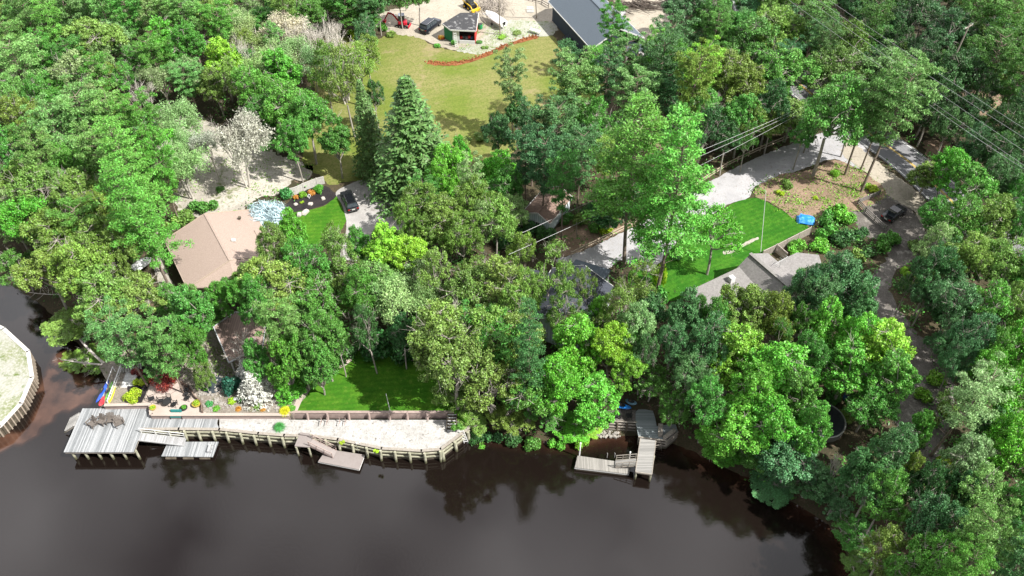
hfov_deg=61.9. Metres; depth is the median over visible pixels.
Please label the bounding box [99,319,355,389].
ground cover
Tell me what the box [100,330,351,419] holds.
garden terrace
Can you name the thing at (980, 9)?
oak tree
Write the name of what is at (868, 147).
road marking
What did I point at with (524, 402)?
oak tree
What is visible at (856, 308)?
broadleaf tree
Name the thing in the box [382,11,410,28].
mini excavator
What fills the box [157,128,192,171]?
broadleaf tree
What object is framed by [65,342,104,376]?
oak tree
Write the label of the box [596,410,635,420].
dock yard
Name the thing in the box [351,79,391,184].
spruce tree
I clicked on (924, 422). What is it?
broadleaf tree
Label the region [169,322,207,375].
broadleaf tree
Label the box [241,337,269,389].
broadleaf tree
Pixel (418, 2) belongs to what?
oak tree
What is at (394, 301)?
birch tree
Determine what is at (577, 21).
house
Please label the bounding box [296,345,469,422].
lawn
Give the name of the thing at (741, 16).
broadleaf tree
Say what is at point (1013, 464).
oak tree
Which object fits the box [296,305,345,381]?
oak tree
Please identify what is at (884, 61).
pine tree
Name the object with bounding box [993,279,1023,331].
oak tree
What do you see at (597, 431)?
broadleaf tree
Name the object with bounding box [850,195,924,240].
parking spot
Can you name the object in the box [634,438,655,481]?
pier
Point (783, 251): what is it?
picket fence
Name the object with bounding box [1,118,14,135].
oak tree
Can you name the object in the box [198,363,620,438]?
rubble
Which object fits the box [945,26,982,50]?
oak tree
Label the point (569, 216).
shrub
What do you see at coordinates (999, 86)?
oak tree
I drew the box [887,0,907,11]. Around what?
oak tree
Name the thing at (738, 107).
oak tree
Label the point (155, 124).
oak tree
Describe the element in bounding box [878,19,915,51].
oak tree
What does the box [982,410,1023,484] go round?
broadleaf tree
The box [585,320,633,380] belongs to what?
broadleaf tree
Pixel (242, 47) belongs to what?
bare tree
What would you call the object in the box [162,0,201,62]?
pine tree
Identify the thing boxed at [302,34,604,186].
lawn
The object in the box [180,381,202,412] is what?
garden wall
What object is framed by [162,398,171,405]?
table
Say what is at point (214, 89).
oak tree
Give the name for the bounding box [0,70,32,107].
oak tree
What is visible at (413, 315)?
oak tree
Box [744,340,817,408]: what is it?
broadleaf tree
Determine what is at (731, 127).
oak tree
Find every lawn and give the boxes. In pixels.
[292,196,345,243]
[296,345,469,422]
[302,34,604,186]
[628,198,808,301]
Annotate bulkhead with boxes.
[0,325,38,436]
[140,427,441,463]
[440,427,469,461]
[597,420,636,432]
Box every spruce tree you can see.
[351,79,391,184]
[364,74,469,219]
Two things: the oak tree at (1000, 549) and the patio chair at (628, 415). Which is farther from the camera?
the patio chair at (628, 415)
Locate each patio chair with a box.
[156,396,163,404]
[626,409,631,419]
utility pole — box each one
[499,0,500,34]
[940,23,972,86]
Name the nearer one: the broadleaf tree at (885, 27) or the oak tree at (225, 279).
the oak tree at (225, 279)
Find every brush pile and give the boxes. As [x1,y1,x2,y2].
[472,0,516,22]
[609,0,676,14]
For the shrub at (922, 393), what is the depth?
105.69 m
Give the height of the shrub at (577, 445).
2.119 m
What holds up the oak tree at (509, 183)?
on the ground at (848, 440)
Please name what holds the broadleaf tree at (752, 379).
on the ground at (848, 440)
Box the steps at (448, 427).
[446,413,456,431]
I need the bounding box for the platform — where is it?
[120,363,141,372]
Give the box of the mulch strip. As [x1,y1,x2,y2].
[127,363,150,402]
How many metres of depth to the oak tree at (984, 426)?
95.41 m
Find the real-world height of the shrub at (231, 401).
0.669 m
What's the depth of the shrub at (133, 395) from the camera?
105.46 m
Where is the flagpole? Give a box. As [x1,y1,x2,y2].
[760,194,765,252]
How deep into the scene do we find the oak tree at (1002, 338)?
98.12 m
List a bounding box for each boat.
[129,257,150,270]
[483,10,506,26]
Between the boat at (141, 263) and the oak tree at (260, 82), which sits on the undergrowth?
the boat at (141, 263)
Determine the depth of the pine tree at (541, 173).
119.52 m
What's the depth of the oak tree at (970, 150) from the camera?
128.65 m
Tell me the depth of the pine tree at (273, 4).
158.83 m
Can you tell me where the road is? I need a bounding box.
[733,1,1023,255]
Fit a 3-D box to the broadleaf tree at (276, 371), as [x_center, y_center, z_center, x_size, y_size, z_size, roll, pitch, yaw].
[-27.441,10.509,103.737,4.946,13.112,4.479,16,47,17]
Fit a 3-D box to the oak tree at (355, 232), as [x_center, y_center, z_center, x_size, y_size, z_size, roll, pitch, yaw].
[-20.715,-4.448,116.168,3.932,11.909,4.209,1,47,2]
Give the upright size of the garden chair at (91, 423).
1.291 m
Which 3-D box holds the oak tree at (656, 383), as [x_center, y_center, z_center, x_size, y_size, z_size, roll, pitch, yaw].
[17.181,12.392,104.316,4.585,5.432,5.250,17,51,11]
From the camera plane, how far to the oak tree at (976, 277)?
114.25 m
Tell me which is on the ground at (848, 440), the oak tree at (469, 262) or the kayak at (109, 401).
the oak tree at (469, 262)
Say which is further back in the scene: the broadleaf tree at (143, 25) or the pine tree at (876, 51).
the broadleaf tree at (143, 25)
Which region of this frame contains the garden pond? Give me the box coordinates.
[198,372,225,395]
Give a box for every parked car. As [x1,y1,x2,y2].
[340,190,358,212]
[418,17,441,33]
[880,204,907,222]
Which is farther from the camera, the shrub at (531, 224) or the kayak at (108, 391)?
the shrub at (531, 224)
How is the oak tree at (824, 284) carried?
on the ground at (848, 440)
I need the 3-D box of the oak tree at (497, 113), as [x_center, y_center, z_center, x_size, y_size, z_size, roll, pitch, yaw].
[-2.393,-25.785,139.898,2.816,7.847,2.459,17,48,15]
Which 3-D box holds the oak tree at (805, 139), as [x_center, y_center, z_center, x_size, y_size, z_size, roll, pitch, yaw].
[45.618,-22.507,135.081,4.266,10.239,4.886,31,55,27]
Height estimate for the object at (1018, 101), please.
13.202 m
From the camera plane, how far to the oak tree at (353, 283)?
106.31 m
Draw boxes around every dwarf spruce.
[236,359,257,386]
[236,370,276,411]
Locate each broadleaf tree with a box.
[0,146,41,165]
[0,195,47,244]
[6,7,43,34]
[39,306,99,346]
[40,67,73,93]
[62,101,96,148]
[82,143,132,190]
[97,20,134,65]
[122,9,149,40]
[129,134,170,164]
[138,15,181,59]
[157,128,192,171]
[166,284,214,355]
[169,0,190,18]
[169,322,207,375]
[195,300,225,327]
[204,35,242,101]
[204,280,233,321]
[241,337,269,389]
[246,6,278,44]
[261,41,302,93]
[264,0,292,15]
[264,55,292,87]
[265,337,303,387]
[273,379,306,407]
[278,206,308,251]
[300,335,339,394]
[317,111,351,178]
[359,255,411,312]
[360,219,404,269]
[384,234,428,275]
[423,156,457,203]
[432,143,472,206]
[452,133,470,165]
[477,149,519,185]
[504,89,528,146]
[531,353,585,417]
[552,312,601,377]
[552,410,594,442]
[571,108,601,129]
[571,369,621,431]
[573,302,601,344]
[583,427,602,439]
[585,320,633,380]
[586,186,633,228]
[588,295,610,325]
[605,349,648,395]
[618,170,640,220]
[626,325,644,349]
[629,287,668,326]
[654,54,687,100]
[658,99,698,161]
[667,285,703,331]
[694,421,723,461]
[700,393,771,458]
[702,40,741,77]
[704,323,764,395]
[704,446,741,468]
[720,96,734,124]
[725,356,780,414]
[728,9,757,52]
[736,0,770,11]
[738,439,778,474]
[742,391,807,454]
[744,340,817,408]
[749,470,793,509]
[753,51,785,86]
[754,431,822,484]
[772,360,823,419]
[779,96,806,142]
[784,458,837,499]
[787,30,806,58]
[790,400,833,456]
[792,262,831,301]
[793,329,834,380]
[802,295,843,349]
[811,333,877,399]
[833,311,883,357]
[833,446,872,497]
[841,279,878,323]
[855,317,916,387]
[856,343,922,404]
[862,43,887,82]
[867,24,905,49]
[881,11,909,38]
[899,406,936,454]
[906,159,941,194]
[907,0,946,37]
[930,145,971,209]
[936,57,974,92]
[955,36,986,58]
[964,344,1010,386]
[975,0,1016,24]
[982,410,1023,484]
[985,365,1023,430]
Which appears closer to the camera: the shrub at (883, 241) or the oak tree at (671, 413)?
the oak tree at (671, 413)
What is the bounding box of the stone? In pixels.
[301,209,308,215]
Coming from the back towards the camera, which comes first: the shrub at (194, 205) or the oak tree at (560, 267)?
the shrub at (194, 205)
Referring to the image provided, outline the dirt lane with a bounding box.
[871,239,931,470]
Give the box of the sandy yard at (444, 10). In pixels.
[376,0,553,50]
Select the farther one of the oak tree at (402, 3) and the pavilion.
the oak tree at (402, 3)
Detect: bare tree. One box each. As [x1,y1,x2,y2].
[128,87,149,117]
[131,77,156,122]
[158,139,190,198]
[205,120,247,187]
[221,328,257,377]
[229,35,256,60]
[280,17,313,71]
[300,25,322,48]
[304,22,331,49]
[315,10,345,103]
[323,23,341,51]
[326,26,353,74]
[828,452,842,477]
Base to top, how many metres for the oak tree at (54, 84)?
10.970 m
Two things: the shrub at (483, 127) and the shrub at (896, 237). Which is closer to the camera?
the shrub at (896, 237)
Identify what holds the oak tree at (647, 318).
on the ground at (848, 440)
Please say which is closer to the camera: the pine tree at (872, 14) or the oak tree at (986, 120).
the oak tree at (986, 120)
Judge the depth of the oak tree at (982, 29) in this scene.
156.00 m
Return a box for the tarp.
[796,213,814,225]
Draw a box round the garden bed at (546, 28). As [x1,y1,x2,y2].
[456,19,557,53]
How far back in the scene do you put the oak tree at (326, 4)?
165.11 m
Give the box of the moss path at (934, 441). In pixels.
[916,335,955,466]
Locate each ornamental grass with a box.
[273,421,284,432]
[279,405,289,416]
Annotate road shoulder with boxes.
[841,139,935,235]
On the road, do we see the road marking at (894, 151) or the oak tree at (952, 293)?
the road marking at (894, 151)
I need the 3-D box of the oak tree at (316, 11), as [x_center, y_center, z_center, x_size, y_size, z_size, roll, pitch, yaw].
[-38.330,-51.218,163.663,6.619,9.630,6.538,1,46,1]
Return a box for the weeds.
[186,20,893,227]
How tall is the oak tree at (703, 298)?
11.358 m
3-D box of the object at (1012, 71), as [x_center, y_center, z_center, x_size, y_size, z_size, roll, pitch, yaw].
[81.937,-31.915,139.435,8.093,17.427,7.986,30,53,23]
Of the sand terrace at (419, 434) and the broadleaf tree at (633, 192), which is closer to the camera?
the sand terrace at (419, 434)
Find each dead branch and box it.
[24,285,57,299]
[53,355,101,364]
[68,331,103,363]
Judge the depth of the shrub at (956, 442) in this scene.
100.72 m
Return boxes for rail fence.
[570,136,794,256]
[857,190,887,231]
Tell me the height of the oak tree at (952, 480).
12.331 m
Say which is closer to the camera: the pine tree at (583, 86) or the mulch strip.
the mulch strip
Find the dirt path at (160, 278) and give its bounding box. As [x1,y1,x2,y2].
[154,232,173,288]
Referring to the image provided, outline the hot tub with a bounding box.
[563,35,571,42]
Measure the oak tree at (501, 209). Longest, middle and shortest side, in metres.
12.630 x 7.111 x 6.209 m
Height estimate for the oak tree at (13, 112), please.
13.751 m
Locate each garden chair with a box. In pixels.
[85,415,98,428]
[94,413,106,426]
[104,412,114,424]
[112,414,125,428]
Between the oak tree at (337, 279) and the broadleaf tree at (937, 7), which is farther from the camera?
the broadleaf tree at (937, 7)
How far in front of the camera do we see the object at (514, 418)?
103.35 m
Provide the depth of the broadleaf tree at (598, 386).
100.23 m
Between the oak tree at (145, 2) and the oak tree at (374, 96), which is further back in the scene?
the oak tree at (145, 2)
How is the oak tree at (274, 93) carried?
on the ground at (848, 440)
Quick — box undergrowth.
[0,0,1023,575]
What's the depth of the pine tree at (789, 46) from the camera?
144.44 m
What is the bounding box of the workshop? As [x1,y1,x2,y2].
[442,13,478,43]
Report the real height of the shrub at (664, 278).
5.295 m
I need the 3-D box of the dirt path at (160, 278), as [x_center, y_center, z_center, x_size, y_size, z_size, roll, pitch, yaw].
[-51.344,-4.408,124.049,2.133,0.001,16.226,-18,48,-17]
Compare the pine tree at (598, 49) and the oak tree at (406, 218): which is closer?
the oak tree at (406, 218)
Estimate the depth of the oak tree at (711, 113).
129.32 m
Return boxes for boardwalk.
[107,366,137,402]
[143,414,218,427]
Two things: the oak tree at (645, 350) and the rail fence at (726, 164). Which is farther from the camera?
the rail fence at (726, 164)
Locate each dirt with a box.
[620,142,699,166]
[963,91,1015,129]
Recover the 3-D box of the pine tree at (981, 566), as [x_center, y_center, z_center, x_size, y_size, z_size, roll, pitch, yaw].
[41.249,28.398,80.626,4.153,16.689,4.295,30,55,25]
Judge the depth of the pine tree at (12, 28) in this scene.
153.35 m
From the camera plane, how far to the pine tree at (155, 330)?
99.11 m
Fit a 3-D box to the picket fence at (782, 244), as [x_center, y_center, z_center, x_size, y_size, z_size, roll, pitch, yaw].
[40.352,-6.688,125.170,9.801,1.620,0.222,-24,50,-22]
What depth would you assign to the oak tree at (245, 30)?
152.45 m
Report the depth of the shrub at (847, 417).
103.30 m
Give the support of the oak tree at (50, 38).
on the ground at (848, 440)
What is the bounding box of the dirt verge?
[923,140,964,167]
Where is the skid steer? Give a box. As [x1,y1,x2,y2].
[462,0,480,12]
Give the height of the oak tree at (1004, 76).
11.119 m
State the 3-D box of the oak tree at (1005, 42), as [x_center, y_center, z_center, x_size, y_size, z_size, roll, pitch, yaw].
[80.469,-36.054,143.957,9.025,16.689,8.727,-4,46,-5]
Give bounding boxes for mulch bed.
[284,186,335,211]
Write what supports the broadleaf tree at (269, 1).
on the ground at (848, 440)
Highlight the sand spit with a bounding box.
[0,329,29,422]
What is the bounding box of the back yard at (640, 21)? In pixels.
[615,0,669,43]
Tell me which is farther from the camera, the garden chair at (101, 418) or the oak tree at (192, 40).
the oak tree at (192, 40)
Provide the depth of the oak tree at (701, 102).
131.63 m
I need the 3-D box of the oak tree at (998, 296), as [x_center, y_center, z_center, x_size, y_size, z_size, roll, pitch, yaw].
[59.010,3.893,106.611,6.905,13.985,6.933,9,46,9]
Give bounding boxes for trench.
[427,37,537,65]
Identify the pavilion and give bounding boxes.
[213,312,268,372]
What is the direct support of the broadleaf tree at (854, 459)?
on the ground at (848, 440)
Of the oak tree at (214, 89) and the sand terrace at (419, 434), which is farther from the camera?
the oak tree at (214, 89)
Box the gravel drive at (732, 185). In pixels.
[556,126,869,270]
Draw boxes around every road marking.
[733,3,963,231]
[799,84,952,202]
[800,84,995,238]
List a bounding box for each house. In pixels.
[165,209,287,297]
[510,259,613,347]
[548,0,646,63]
[690,252,820,318]
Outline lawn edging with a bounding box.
[292,358,351,413]
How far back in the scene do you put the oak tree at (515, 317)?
99.84 m
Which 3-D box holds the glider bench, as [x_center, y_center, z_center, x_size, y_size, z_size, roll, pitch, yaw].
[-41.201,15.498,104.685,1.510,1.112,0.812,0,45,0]
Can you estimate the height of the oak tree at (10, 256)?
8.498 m
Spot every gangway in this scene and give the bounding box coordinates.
[138,428,185,445]
[307,434,336,457]
[615,454,636,467]
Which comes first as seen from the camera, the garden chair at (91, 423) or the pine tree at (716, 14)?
the garden chair at (91, 423)
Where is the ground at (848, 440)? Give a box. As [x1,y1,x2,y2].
[0,0,1023,575]
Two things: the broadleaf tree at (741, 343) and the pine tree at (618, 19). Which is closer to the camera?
the broadleaf tree at (741, 343)
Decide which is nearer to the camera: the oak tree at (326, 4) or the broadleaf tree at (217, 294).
the broadleaf tree at (217, 294)
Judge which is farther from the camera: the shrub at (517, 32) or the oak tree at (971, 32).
the shrub at (517, 32)
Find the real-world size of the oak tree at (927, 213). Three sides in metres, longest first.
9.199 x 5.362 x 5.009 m
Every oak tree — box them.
[0,1,33,21]
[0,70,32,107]
[0,90,42,154]
[0,125,26,168]
[0,159,40,197]
[0,163,5,188]
[0,184,17,208]
[0,207,34,250]
[0,247,33,291]
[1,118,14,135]
[3,162,67,217]
[9,244,73,310]
[18,207,82,265]
[20,70,61,114]
[26,27,63,57]
[33,40,65,70]
[33,78,68,130]
[36,122,78,162]
[40,139,91,186]
[44,166,104,217]
[45,236,115,319]
[46,48,111,100]
[49,6,72,26]
[58,349,82,372]
[61,16,129,81]
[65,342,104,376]
[67,1,107,21]
[68,261,137,342]
[70,214,125,278]
[72,185,124,231]
[86,42,116,87]
[92,271,167,332]
[94,61,126,95]
[96,223,139,277]
[99,5,124,22]
[108,95,142,130]
[110,58,138,100]
[117,46,146,86]
[123,110,157,133]
[133,0,151,13]
[136,32,160,67]
[146,177,177,209]
[148,1,180,24]
[154,280,184,317]
[164,19,206,62]
[166,55,202,105]
[177,282,196,312]
[189,4,207,44]
[193,361,216,391]
[195,0,233,31]
[196,66,234,115]
[214,55,246,113]
[220,276,238,308]
[226,273,269,326]
[229,27,262,57]
[230,62,270,107]
[230,257,258,299]
[234,46,255,60]
[235,255,318,322]
[237,0,265,33]
[237,277,269,343]
[242,92,275,127]
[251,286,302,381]
[254,0,265,5]
[255,216,295,262]
[258,77,312,144]
[259,19,285,46]
[259,121,288,154]
[272,116,310,182]
[275,327,322,389]
[279,236,330,298]
[283,92,325,156]
[284,93,332,164]
[292,0,312,35]
[293,0,326,42]
[293,270,348,324]
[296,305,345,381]
[306,38,344,111]
[315,222,362,300]
[317,271,361,325]
[319,313,351,376]
[320,0,357,28]
[320,220,340,274]
[321,41,363,137]
[337,39,378,85]
[339,6,381,27]
[341,263,379,328]
[345,224,369,261]
[349,300,378,373]
[352,13,376,55]
[354,33,381,78]
[365,0,392,35]
[365,79,384,126]
[386,311,415,368]
[392,0,411,28]
[392,200,423,237]
[393,259,438,310]
[397,180,436,217]
[402,297,473,367]
[407,211,436,248]
[407,318,496,409]
[408,312,440,334]
[409,0,429,24]
[412,191,467,265]
[413,246,454,296]
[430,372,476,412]
[435,264,499,319]
[442,209,486,266]
[447,176,481,207]
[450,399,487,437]
[453,254,488,287]
[457,172,503,217]
[457,355,528,426]
[460,304,513,364]
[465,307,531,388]
[470,199,501,262]
[470,252,530,302]
[473,196,519,256]
[482,113,511,156]
[484,301,513,324]
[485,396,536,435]
[487,164,524,198]
[488,110,503,123]
[489,190,529,233]
[491,310,547,362]
[492,281,533,322]
[497,362,554,427]
[504,231,535,267]
[512,265,546,310]
[523,405,567,433]
[527,238,574,296]
[544,278,584,329]
[566,121,589,147]
[572,267,599,298]
[577,95,616,143]
[592,281,638,344]
[599,110,630,153]
[611,253,661,301]
[616,299,656,348]
[627,55,647,92]
[628,331,659,394]
[634,364,672,401]
[635,43,655,70]
[656,318,692,375]
[656,389,689,427]
[661,0,705,30]
[670,350,719,402]
[679,71,710,101]
[681,30,707,58]
[684,90,714,160]
[684,373,734,442]
[686,15,713,36]
[687,202,743,274]
[688,310,730,366]
[689,292,710,343]
[690,0,736,36]
[690,106,726,177]
[692,87,721,120]
[696,40,725,78]
[697,295,731,357]
[705,104,729,143]
[710,47,766,98]
[710,119,742,175]
[716,60,732,105]
[719,282,771,329]
[720,92,764,157]
[721,13,787,67]
[736,6,749,22]
[738,99,771,154]
[738,118,759,172]
[747,4,807,50]
[754,109,790,153]
[755,79,792,99]
[755,90,779,136]
[756,0,800,14]
[756,77,790,145]
[758,46,824,91]
[758,290,796,345]
[768,315,794,352]
[782,3,803,34]
[782,272,841,325]
[787,265,822,336]
[787,300,813,338]
[788,120,816,169]
[795,0,822,17]
[798,70,869,176]
[801,88,828,116]
[804,249,862,299]
[805,44,872,92]
[808,35,839,61]
[814,488,854,520]
[819,8,841,29]
[821,261,880,323]
[829,17,872,70]
[831,510,874,552]
[835,0,853,21]
[835,88,872,156]
[839,63,870,80]
[839,539,872,575]
[841,0,885,20]
[842,383,901,432]
[844,456,898,525]
[853,9,884,58]
[855,522,910,575]
[859,467,918,542]
[867,421,918,470]
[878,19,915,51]
[881,549,932,575]
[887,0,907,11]
[887,0,941,47]
[889,42,914,56]
[890,2,917,23]
[892,73,932,117]
[892,450,925,498]
[894,263,926,314]
[899,459,949,525]
[901,93,935,138]
[901,526,970,575]
[903,29,945,63]
[905,488,970,552]
[908,283,945,326]
[910,35,946,57]
[911,221,953,257]
[911,240,966,318]
[911,266,954,284]
[912,78,962,146]
[917,192,955,240]
[920,18,954,42]
[923,330,950,356]
[925,6,974,49]
[925,235,971,272]
[925,295,986,337]
[926,274,987,349]
[928,106,973,161]
[929,351,1018,456]
[930,49,951,66]
[931,44,994,96]
[932,336,976,402]
[933,190,988,243]
[937,386,989,431]
[937,468,982,508]
[939,431,996,476]
[940,312,1000,385]
[942,230,997,281]
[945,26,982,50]
[945,461,1008,533]
[947,89,990,145]
[947,161,999,226]
[953,0,975,4]
[956,120,992,184]
[960,22,986,42]
[960,192,1018,246]
[964,243,993,281]
[966,278,1015,331]
[967,0,991,17]
[968,40,996,52]
[969,72,1001,111]
[972,404,1021,444]
[973,107,1004,135]
[974,130,1022,178]
[977,323,1020,379]
[978,533,1019,575]
[980,233,1023,304]
[984,16,1020,42]
[984,151,1023,200]
[985,101,1023,143]
[988,52,1019,97]
[989,200,1020,238]
[993,2,1023,23]
[993,76,1018,120]
[993,129,1023,147]
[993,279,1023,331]
[993,480,1023,535]
[996,203,1023,246]
[997,173,1023,240]
[997,317,1023,368]
[1005,133,1023,183]
[1006,458,1023,481]
[1007,25,1023,60]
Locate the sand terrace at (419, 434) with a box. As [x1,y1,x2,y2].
[219,419,469,448]
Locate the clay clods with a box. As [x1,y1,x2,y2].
[424,34,538,64]
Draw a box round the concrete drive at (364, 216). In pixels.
[336,180,403,260]
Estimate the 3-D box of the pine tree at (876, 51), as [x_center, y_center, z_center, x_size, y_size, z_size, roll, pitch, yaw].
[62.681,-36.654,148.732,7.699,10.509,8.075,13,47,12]
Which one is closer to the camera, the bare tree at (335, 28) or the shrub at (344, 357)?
the shrub at (344, 357)
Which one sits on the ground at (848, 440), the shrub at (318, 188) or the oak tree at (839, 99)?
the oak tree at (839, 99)
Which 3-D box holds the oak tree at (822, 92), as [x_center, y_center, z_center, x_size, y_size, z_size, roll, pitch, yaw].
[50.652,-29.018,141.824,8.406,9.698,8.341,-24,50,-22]
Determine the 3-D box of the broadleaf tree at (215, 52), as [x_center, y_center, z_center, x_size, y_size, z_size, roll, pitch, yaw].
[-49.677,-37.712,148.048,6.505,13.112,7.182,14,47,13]
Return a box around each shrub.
[122,387,141,404]
[129,269,143,279]
[130,368,142,375]
[131,378,144,385]
[140,374,150,382]
[148,368,179,392]
[162,216,182,231]
[173,208,195,226]
[187,199,209,213]
[201,200,218,210]
[205,400,212,407]
[213,405,219,411]
[215,185,224,193]
[221,375,240,396]
[228,397,236,404]
[248,199,287,226]
[279,187,292,199]
[289,370,305,386]
[299,191,306,197]
[307,189,314,195]
[313,184,322,193]
[335,349,349,365]
[336,343,357,358]
[357,327,391,361]
[370,228,382,240]
[379,22,387,30]
[386,30,395,36]
[390,339,416,366]
[451,423,462,430]
[461,135,471,145]
[469,430,484,445]
[473,132,484,141]
[480,124,491,132]
[484,431,503,443]
[493,235,510,249]
[503,431,522,447]
[509,227,526,243]
[513,30,521,35]
[523,221,536,237]
[523,436,540,451]
[534,225,556,239]
[547,438,565,450]
[559,212,573,225]
[571,213,588,224]
[573,432,589,449]
[579,204,588,216]
[587,222,605,233]
[599,227,613,234]
[649,285,668,304]
[652,262,667,286]
[670,253,681,260]
[776,190,784,195]
[782,179,793,189]
[787,238,807,251]
[787,246,799,254]
[809,237,830,254]
[814,224,838,238]
[818,209,835,225]
[824,390,841,405]
[826,203,848,221]
[830,169,840,177]
[830,228,857,247]
[839,409,854,423]
[841,212,857,224]
[850,391,865,401]
[851,247,866,262]
[853,226,869,238]
[859,246,876,259]
[867,184,878,192]
[875,233,891,252]
[886,231,901,244]
[899,266,910,277]
[907,239,923,253]
[913,387,933,402]
[926,369,947,385]
[929,410,941,426]
[932,456,954,473]
[936,402,952,420]
[953,437,964,450]
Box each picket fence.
[287,176,324,195]
[763,226,811,253]
[775,244,787,257]
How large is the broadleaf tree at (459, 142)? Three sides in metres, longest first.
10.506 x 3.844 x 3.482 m
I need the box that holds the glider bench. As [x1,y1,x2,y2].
[169,409,181,418]
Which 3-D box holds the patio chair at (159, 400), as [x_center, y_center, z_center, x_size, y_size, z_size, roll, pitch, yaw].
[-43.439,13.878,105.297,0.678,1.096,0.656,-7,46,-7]
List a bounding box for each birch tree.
[134,64,181,107]
[148,95,203,134]
[149,139,213,198]
[163,123,204,174]
[186,128,219,178]
[210,107,275,186]
[223,4,254,28]
[229,14,271,50]
[238,46,268,76]
[253,34,299,63]
[256,9,310,45]
[270,33,313,83]
[298,43,329,90]
[319,50,360,100]
[359,268,403,328]
[370,274,430,324]
[408,278,443,313]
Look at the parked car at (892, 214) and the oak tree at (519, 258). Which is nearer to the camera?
the oak tree at (519, 258)
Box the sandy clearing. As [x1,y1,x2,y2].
[171,111,312,217]
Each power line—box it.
[789,0,1021,163]
[813,3,1023,150]
[820,1,1023,137]
[831,1,1022,127]
[927,103,1023,168]
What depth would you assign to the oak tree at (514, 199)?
122.90 m
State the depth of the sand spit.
110.03 m
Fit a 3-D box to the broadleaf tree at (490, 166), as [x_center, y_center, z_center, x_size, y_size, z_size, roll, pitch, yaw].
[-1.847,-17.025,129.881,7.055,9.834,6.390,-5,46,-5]
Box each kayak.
[96,380,108,401]
[98,396,104,405]
[104,382,112,399]
[108,386,114,402]
[619,403,630,408]
[625,399,636,404]
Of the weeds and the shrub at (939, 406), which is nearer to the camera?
the shrub at (939, 406)
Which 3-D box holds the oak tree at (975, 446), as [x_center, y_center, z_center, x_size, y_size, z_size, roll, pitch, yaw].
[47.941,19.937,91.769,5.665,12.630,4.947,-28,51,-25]
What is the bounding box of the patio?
[143,377,205,412]
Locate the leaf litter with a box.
[754,160,886,225]
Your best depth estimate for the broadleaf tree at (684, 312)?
103.54 m
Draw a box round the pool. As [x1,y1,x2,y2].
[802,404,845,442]
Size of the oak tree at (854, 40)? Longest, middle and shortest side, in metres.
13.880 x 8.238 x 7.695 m
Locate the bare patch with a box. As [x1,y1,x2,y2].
[723,237,758,253]
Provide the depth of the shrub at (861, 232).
126.62 m
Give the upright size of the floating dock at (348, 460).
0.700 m
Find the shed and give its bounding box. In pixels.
[525,186,570,229]
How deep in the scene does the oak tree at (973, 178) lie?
120.13 m
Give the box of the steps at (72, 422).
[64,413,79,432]
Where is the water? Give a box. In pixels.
[0,282,851,575]
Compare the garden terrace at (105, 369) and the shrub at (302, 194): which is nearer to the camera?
the garden terrace at (105, 369)
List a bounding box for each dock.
[64,408,148,459]
[161,442,218,459]
[295,432,312,456]
[318,451,364,470]
[574,452,630,475]
[636,409,677,448]
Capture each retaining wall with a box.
[104,403,290,418]
[288,411,453,419]
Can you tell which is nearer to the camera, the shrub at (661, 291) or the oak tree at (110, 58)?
the shrub at (661, 291)
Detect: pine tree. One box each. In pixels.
[0,0,41,34]
[0,13,26,54]
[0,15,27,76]
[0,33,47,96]
[3,113,53,164]
[6,124,64,212]
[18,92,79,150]
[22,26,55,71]
[28,0,64,46]
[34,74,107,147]
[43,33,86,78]
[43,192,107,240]
[46,0,84,34]
[67,120,131,190]
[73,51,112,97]
[75,0,97,26]
[80,0,122,56]
[82,295,148,386]
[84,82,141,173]
[90,115,181,233]
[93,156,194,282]
[105,0,148,37]
[106,86,163,182]
[126,303,184,393]
[127,27,172,101]
[128,328,164,392]
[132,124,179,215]
[135,0,178,61]
[160,56,203,112]
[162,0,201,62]
[194,0,238,45]
[269,0,296,18]
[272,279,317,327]
[328,0,357,36]
[353,0,385,33]
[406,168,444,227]
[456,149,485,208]
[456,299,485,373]
[491,42,528,132]
[503,296,552,427]
[505,116,544,207]
[511,93,551,186]
[520,123,570,205]
[529,85,580,164]
[543,148,582,240]
[546,45,604,135]
[550,38,583,122]
[561,122,604,214]
[562,130,592,188]
[581,44,607,114]
[581,90,688,263]
[587,134,619,178]
[590,46,625,115]
[596,0,630,69]
[601,26,646,110]
[611,64,663,143]
[620,103,719,289]
[641,30,686,131]
[644,24,676,78]
[647,67,687,129]
[650,8,700,100]
[650,33,689,118]
[673,37,724,150]
[683,34,726,106]
[700,1,735,42]
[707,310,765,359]
[776,34,807,69]
[795,0,837,56]
[805,13,841,56]
[812,14,847,84]
[839,0,861,18]
[844,63,903,175]
[853,0,896,44]
[856,45,901,90]
[860,38,923,110]
[860,47,948,191]
[860,75,908,169]
[940,533,999,575]
[948,0,957,6]
[953,492,1023,574]
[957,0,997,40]
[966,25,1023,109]
[972,55,1007,93]
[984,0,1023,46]
[989,0,1016,19]
[992,519,1023,575]
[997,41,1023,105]
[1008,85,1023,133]
[1011,251,1023,301]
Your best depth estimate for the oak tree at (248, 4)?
162.56 m
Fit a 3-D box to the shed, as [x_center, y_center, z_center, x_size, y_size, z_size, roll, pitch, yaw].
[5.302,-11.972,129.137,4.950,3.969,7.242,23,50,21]
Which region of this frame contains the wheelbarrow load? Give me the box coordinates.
[438,35,444,39]

